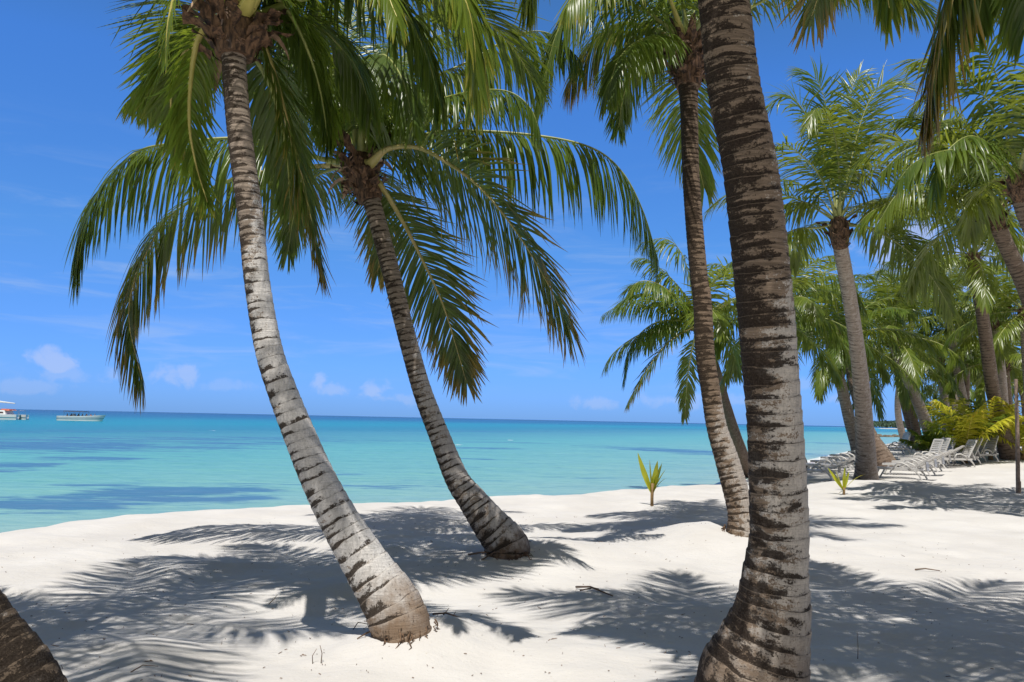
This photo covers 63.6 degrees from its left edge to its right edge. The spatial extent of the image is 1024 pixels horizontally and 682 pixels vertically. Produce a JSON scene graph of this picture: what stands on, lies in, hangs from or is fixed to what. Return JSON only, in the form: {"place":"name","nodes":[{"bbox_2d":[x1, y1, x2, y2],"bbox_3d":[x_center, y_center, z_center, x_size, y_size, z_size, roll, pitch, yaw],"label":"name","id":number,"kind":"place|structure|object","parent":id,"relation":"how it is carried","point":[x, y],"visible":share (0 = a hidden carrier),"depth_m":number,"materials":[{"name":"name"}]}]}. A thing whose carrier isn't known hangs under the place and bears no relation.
{"place":"outdoors","nodes":[
{"label":"outdoors","id":0,"kind":"place"},
{"bbox_2d":[0,409,921,532],"bbox_3d":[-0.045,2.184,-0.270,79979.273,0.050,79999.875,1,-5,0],"label":"sea water","id":1,"kind":"structure","parent":0,"point":[53,471],"depth_m":42.53,"materials":[{"name":"teal liquid"}]},
{"bbox_2d":[0,401,28,419],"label":"catamaran","id":2,"kind":"object","parent":1,"relation":"on","point":[7,414],"visible":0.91,"depth_m":173.86,"materials":[{"name":"white plastic"}]},
{"bbox_2d":[56,411,105,420],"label":"motorboat","id":3,"kind":"object","parent":1,"relation":"on","point":[73,417],"visible":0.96,"depth_m":176.87,"materials":[{"name":"white plastic"}]},
{"bbox_2d":[0,428,1023,681],"bbox_3d":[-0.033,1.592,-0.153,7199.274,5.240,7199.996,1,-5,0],"label":"sand beach","id":4,"kind":"structure","parent":0,"point":[628,552],"depth_m":7.87,"materials":[{"name":"white sand"}]},
{"bbox_2d":[0,589,67,681],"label":"coconut palm","id":5,"kind":"object","parent":4,"relation":"on","point":[26,655],"visible":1,"depth_m":4.12,"materials":[{"name":"brown plant"}]},
{"bbox_2d":[98,0,557,649],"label":"coconut palm","id":6,"kind":"object","parent":4,"relation":"on","point":[196,60],"visible":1,"depth_m":6.45,"materials":[{"name":"green plant"}]},
{"bbox_2d":[63,2,660,560],"bbox_3d":[-1.658,-1.589,10.015,6.786,8.216,4.830,1,-5,0],"label":"coconut palm","id":7,"kind":"object","parent":4,"relation":"on","point":[409,136],"visible":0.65,"depth_m":9.63,"materials":[{"name":"green plant"}]},
{"bbox_2d":[432,608,461,617],"bbox_3d":[-0.472,2.002,6.095,0.230,0.065,0.042,0,-6,14],"label":"dry twig","id":8,"kind":"object","parent":4,"relation":"on","point":[443,613],"visible":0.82,"depth_m":6.09,"materials":[{"name":"brown wood"}]},
{"bbox_2d":[468,551,530,559],"bbox_3d":[-0.145,2.363,9.091,0.712,0.105,0.159,0,-5,7],"label":"dry twig","id":9,"kind":"object","parent":4,"relation":"on","point":[485,552],"visible":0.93,"depth_m":9.14,"materials":[{"name":"brown wood"}]},
{"bbox_2d":[2,511,1019,680],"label":"beach debris","id":10,"kind":"object","parent":4,"relation":"on","point":[448,605],"visible":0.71,"depth_m":6.53,"materials":[{"name":"brown"}]},
{"bbox_2d":[575,586,612,596],"bbox_3d":[0.701,2.292,7.584,0.136,0.074,0.619,4,-6,-27],"label":"dry twig","id":11,"kind":"object","parent":4,"relation":"on","point":[589,587],"visible":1,"depth_m":7.58,"materials":[{"name":"wood"}]},
{"bbox_2d":[638,454,665,505],"bbox_3d":[2.660,2.646,15.653,0.560,1.040,0.214,1,-5,0],"label":"palm seedling","id":12,"kind":"object","parent":4,"relation":"on","point":[652,483],"visible":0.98,"depth_m":15.69,"materials":[{"name":"green plant"}]},
{"bbox_2d":[599,232,805,476],"bbox_3d":[8.027,1.333,28.335,5.889,8.396,14.814,-2,-6,31],"label":"coconut palm","id":13,"kind":"object","parent":4,"relation":"on","point":[672,326],"visible":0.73,"depth_m":24.34,"materials":[{"name":"green plant"}]},
{"bbox_2d":[513,0,915,681],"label":"coconut palm","id":14,"kind":"object","parent":4,"relation":"on","point":[763,632],"visible":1,"depth_m":4.42,"materials":[{"name":"brown plant"}]},
{"bbox_2d":[532,0,937,536],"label":"coconut palm","id":15,"kind":"object","parent":4,"relation":"on","point":[674,38],"visible":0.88,"depth_m":11.06,"materials":[{"name":"green plant"}]},
{"bbox_2d":[677,250,874,467],"bbox_3d":[8.518,0.579,26.218,6.213,7.841,6.353,1,-5,0],"label":"coconut palm","id":16,"kind":"object","parent":4,"relation":"on","point":[814,310],"visible":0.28,"depth_m":26.35,"materials":[{"name":"green plant"}]},
{"bbox_2d":[806,462,852,480],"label":"sun lounger","id":17,"kind":"object","parent":4,"relation":"on","point":[820,470],"visible":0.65,"depth_m":23.76,"materials":[{"name":"plastic"}]},
{"bbox_2d":[806,457,854,474],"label":"sun lounger","id":18,"kind":"object","parent":4,"relation":"on","point":[837,463],"visible":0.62,"depth_m":25.61,"materials":[{"name":"plastic"}]},
{"bbox_2d":[810,456,854,470],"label":"sun lounger","id":19,"kind":"object","parent":4,"relation":"on","point":[835,457],"visible":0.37,"depth_m":27.56,"materials":[{"name":"plastic"}]},
{"bbox_2d":[820,453,854,463],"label":"sun lounger","id":20,"kind":"object","parent":4,"relation":"on","point":[828,457],"visible":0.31,"depth_m":29.52,"materials":[{"name":"plastic"}]},
{"bbox_2d":[702,56,977,479],"bbox_3d":[8.268,-1.899,20.998,7.138,11.673,5.482,3,-6,-22],"label":"coconut palm","id":21,"kind":"object","parent":4,"relation":"on","point":[841,152],"visible":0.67,"depth_m":20.82,"materials":[{"name":"green plant"}]},
{"bbox_2d":[829,450,854,459],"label":"sun lounger","id":22,"kind":"object","parent":4,"relation":"on","point":[842,454],"visible":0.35,"depth_m":31.20,"materials":[{"name":"plastic"}]},
{"bbox_2d":[828,468,861,494],"bbox_3d":[7.633,3.215,18.894,0.845,0.682,0.164,2,-5,-7],"label":"palm seedling","id":23,"kind":"object","parent":4,"relation":"on","point":[844,481],"visible":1,"depth_m":18.88,"materials":[{"name":"green plant"}]},
{"bbox_2d":[793,261,906,460],"bbox_3d":[12.360,0.649,32.688,6.279,8.408,6.060,-2,-6,32],"label":"coconut palm","id":24,"kind":"object","parent":4,"relation":"on","point":[848,416],"visible":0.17,"depth_m":32.57,"materials":[{"name":"green plant"}]},
{"bbox_2d":[792,282,937,466],"bbox_3d":[12.447,1.091,30.897,6.420,7.497,6.445,1,-5,0],"label":"coconut palm","id":25,"kind":"object","parent":4,"relation":"on","point":[884,454],"visible":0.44,"depth_m":30.26,"materials":[{"name":"green plant"}]},
{"bbox_2d":[830,267,945,448],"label":"coconut palm","id":26,"kind":"object","parent":4,"relation":"on","point":[905,413],"visible":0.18,"depth_m":44.09,"materials":[{"name":"green plant"}]},
{"bbox_2d":[816,276,977,450],"bbox_3d":[16.488,1.275,35.913,6.656,7.913,6.026,1,-5,0],"label":"coconut palm","id":27,"kind":"object","parent":4,"relation":"on","point":[911,368],"visible":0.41,"depth_m":35.61,"materials":[{"name":"green plant"}]},
{"bbox_2d":[886,432,911,450],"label":"sun lounger","id":28,"kind":"object","parent":4,"relation":"on","point":[900,442],"visible":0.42,"depth_m":41.18,"materials":[{"name":"plastic"}]},
{"bbox_2d":[775,0,1023,165],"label":"coconut palm","id":29,"kind":"object","parent":4,"relation":"on","point":[976,18],"visible":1,"depth_m":5.28,"materials":[{"name":"green plant"}]},
{"bbox_2d":[833,317,965,450],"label":"coconut palm","id":30,"kind":"object","parent":4,"relation":"on","point":[914,422],"visible":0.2,"depth_m":40.70,"materials":[{"name":"green plant"}]},
{"bbox_2d":[888,433,910,453],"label":"sun lounger","id":31,"kind":"object","parent":4,"relation":"on","point":[906,445],"visible":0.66,"depth_m":37.21,"materials":[{"name":"plastic"}]},
{"bbox_2d":[873,420,940,428],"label":"headland wood","id":32,"kind":"object","parent":4,"relation":"on","point":[887,424],"visible":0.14,"depth_m":1016.31,"materials":[{"name":"green plant"}]},
{"bbox_2d":[877,455,938,479],"bbox_3d":[11.345,3.608,23.831,1.713,0.730,0.608,-4,-7,42],"label":"sun lounger","id":33,"kind":"object","parent":4,"relation":"on","point":[915,469],"visible":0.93,"depth_m":23.61,"materials":[{"name":"plastic"}]},
{"bbox_2d":[882,451,946,475],"bbox_3d":[12.167,3.671,24.991,1.713,0.730,0.608,-4,-7,42],"label":"sun lounger","id":34,"kind":"object","parent":4,"relation":"on","point":[934,460],"visible":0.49,"depth_m":24.82,"materials":[{"name":"plastic"}]},
{"bbox_2d":[875,262,962,438],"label":"coconut palm","id":35,"kind":"object","parent":4,"relation":"on","point":[899,420],"visible":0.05,"depth_m":59.06,"materials":[{"name":"plant"}]},
{"bbox_2d":[898,439,943,466],"bbox_3d":[14.103,3.844,28.453,1.467,0.964,0.608,2,-6,-10],"label":"sun lounger","id":36,"kind":"object","parent":4,"relation":"on","point":[935,446],"visible":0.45,"depth_m":28.55,"materials":[{"name":"plastic"}]},
{"bbox_2d":[892,449,952,471],"bbox_3d":[12.989,3.766,26.150,1.713,0.730,0.608,-3,-7,40],"label":"sun lounger","id":37,"kind":"object","parent":4,"relation":"on","point":[924,457],"visible":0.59,"depth_m":25.98,"materials":[{"name":"plastic"}]},
{"bbox_2d":[898,426,949,450],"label":"young palm","id":38,"kind":"object","parent":4,"relation":"on","point":[924,441],"visible":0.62,"depth_m":31.24,"materials":[{"name":"green plant"}]},
{"bbox_2d":[904,438,950,457],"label":"sun lounger","id":39,"kind":"object","parent":4,"relation":"on","point":[946,444],"visible":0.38,"depth_m":28.79,"materials":[{"name":"plastic"}]},
{"bbox_2d":[915,568,939,570],"bbox_3d":[4.674,2.570,9.299,0.282,0.030,0.025,1,-5,0],"label":"dry twig","id":40,"kind":"object","parent":4,"relation":"on","point":[926,568],"visible":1,"depth_m":9.30,"materials":[{"name":"brown wood"}]},
{"bbox_2d":[900,448,958,468],"bbox_3d":[13.812,3.859,27.311,1.713,0.730,0.608,-3,-7,36],"label":"sun lounger","id":41,"kind":"object","parent":4,"relation":"on","point":[938,460],"visible":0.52,"depth_m":27.10,"materials":[{"name":"plastic"}]},
{"bbox_2d":[843,35,1023,253],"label":"coconut palm","id":42,"kind":"object","parent":4,"relation":"on","point":[994,151],"visible":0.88,"depth_m":15.41,"materials":[{"name":"green plant"}]},
{"bbox_2d":[912,437,956,463],"bbox_3d":[14.913,3.867,29.121,1.467,0.964,0.608,2,-5,-9],"label":"sun lounger","id":43,"kind":"object","parent":4,"relation":"on","point":[950,447],"visible":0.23,"depth_m":29.11,"materials":[{"name":"plastic"}]},
{"bbox_2d":[848,95,1023,307],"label":"coconut palm","id":44,"kind":"object","parent":4,"relation":"on","point":[1005,240],"visible":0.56,"depth_m":18.08,"materials":[{"name":"green plant"}]},
{"bbox_2d":[926,445,964,466],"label":"sun lounger","id":45,"kind":"object","parent":4,"relation":"on","point":[955,453],"visible":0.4,"depth_m":28.11,"materials":[{"name":"plastic"}]},
{"bbox_2d":[920,381,971,428],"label":"coconut palm","id":46,"kind":"object","parent":4,"relation":"on","point":[938,400],"visible":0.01,"depth_m":65.71,"materials":[{"name":"green plant"}]},
{"bbox_2d":[880,251,1012,447],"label":"coconut palm","id":47,"kind":"object","parent":4,"relation":"on","point":[961,387],"visible":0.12,"depth_m":42.51,"materials":[{"name":"green plant"}]},
{"bbox_2d":[912,321,981,435],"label":"coconut palm","id":48,"kind":"object","parent":4,"relation":"on","point":[950,394],"visible":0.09,"depth_m":45.34,"materials":[{"name":"green plant"}]},
{"bbox_2d":[875,194,1023,459],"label":"coconut palm","id":49,"kind":"object","parent":4,"relation":"on","point":[975,280],"visible":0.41,"depth_m":29.18,"materials":[{"name":"green plant"}]},
{"bbox_2d":[928,439,976,466],"bbox_3d":[14.857,3.783,27.863,1.474,0.944,0.608,2,-5,-3],"label":"sun lounger","id":50,"kind":"object","parent":4,"relation":"on","point":[968,452],"visible":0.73,"depth_m":27.78,"materials":[{"name":"plastic"}]},
{"bbox_2d":[920,362,988,429],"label":"coconut palm","id":51,"kind":"object","parent":4,"relation":"on","point":[956,397],"visible":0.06,"depth_m":60.23,"materials":[{"name":"green plant"}]},
{"bbox_2d":[909,289,1017,413],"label":"coconut palm","id":52,"kind":"object","parent":4,"relation":"on","point":[970,358],"visible":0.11,"depth_m":43.53,"materials":[{"name":"green plant"}]},
{"bbox_2d":[946,438,982,464],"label":"sun lounger","id":53,"kind":"object","parent":4,"relation":"on","point":[976,453],"visible":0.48,"depth_m":28.46,"materials":[{"name":"plastic"}]},
{"bbox_2d":[912,260,1020,452],"bbox_3d":[21.093,0.901,35.846,6.254,8.657,6.091,3,-6,-20],"label":"coconut palm","id":54,"kind":"object","parent":4,"relation":"on","point":[964,344],"visible":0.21,"depth_m":36.04,"materials":[{"name":"green plant"}]},
{"bbox_2d":[952,438,987,462],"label":"sun lounger","id":55,"kind":"object","parent":4,"relation":"on","point":[981,448],"visible":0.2,"depth_m":29.16,"materials":[{"name":"plastic"}]},
{"bbox_2d":[919,397,1022,462],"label":"young palm","id":56,"kind":"object","parent":4,"relation":"on","point":[963,432],"visible":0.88,"depth_m":28.96,"materials":[{"name":"green plant"}]},
{"bbox_2d":[929,396,1023,459],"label":"young palm","id":57,"kind":"object","parent":4,"relation":"on","point":[976,407],"visible":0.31,"depth_m":29.55,"materials":[{"name":"green plant"}]},
{"bbox_2d":[930,350,1022,444],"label":"coconut palm","id":58,"kind":"object","parent":4,"relation":"on","point":[937,390],"visible":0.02,"depth_m":52.37,"materials":[{"name":"green plant"}]},
{"bbox_2d":[957,435,998,462],"bbox_3d":[16.521,3.814,29.261,1.467,0.964,0.608,3,-6,-18],"label":"sun lounger","id":59,"kind":"object","parent":4,"relation":"on","point":[991,447],"visible":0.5,"depth_m":29.29,"materials":[{"name":"plastic"}]},
{"bbox_2d":[939,331,1022,408],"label":"coconut palm","id":60,"kind":"object","parent":4,"relation":"on","point":[979,396],"visible":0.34,"depth_m":39.67,"materials":[{"name":"green plant"}]},
{"bbox_2d":[941,257,1023,394],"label":"coconut palm","id":61,"kind":"object","parent":4,"relation":"on","point":[1003,336],"visible":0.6,"depth_m":33.03,"materials":[{"name":"green plant"}]},
{"bbox_2d":[970,354,1023,446],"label":"coconut palm","id":62,"kind":"object","parent":4,"relation":"on","point":[1020,386],"visible":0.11,"depth_m":50.39,"materials":[{"name":"green plant"}]},
{"bbox_2d":[977,400,1023,459],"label":"young palm","id":63,"kind":"object","parent":4,"relation":"on","point":[1011,409],"visible":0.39,"depth_m":29.32,"materials":[{"name":"green plant"}]},
{"bbox_2d":[1014,379,1020,492],"bbox_3d":[12.226,2.396,20.004,0.148,2.952,0.116,1,-5,0],"label":"wooden pole","id":64,"kind":"object","parent":4,"relation":"on","point":[1017,451],"visible":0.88,"depth_m":19.98,"materials":[{"name":"brown wood"}]},
{"bbox_2d":[0,0,1023,426],"label":"sky","id":65,"kind":"structure","parent":0,"point":[60,97],"materials":[{"name":"blue"}]}
]}

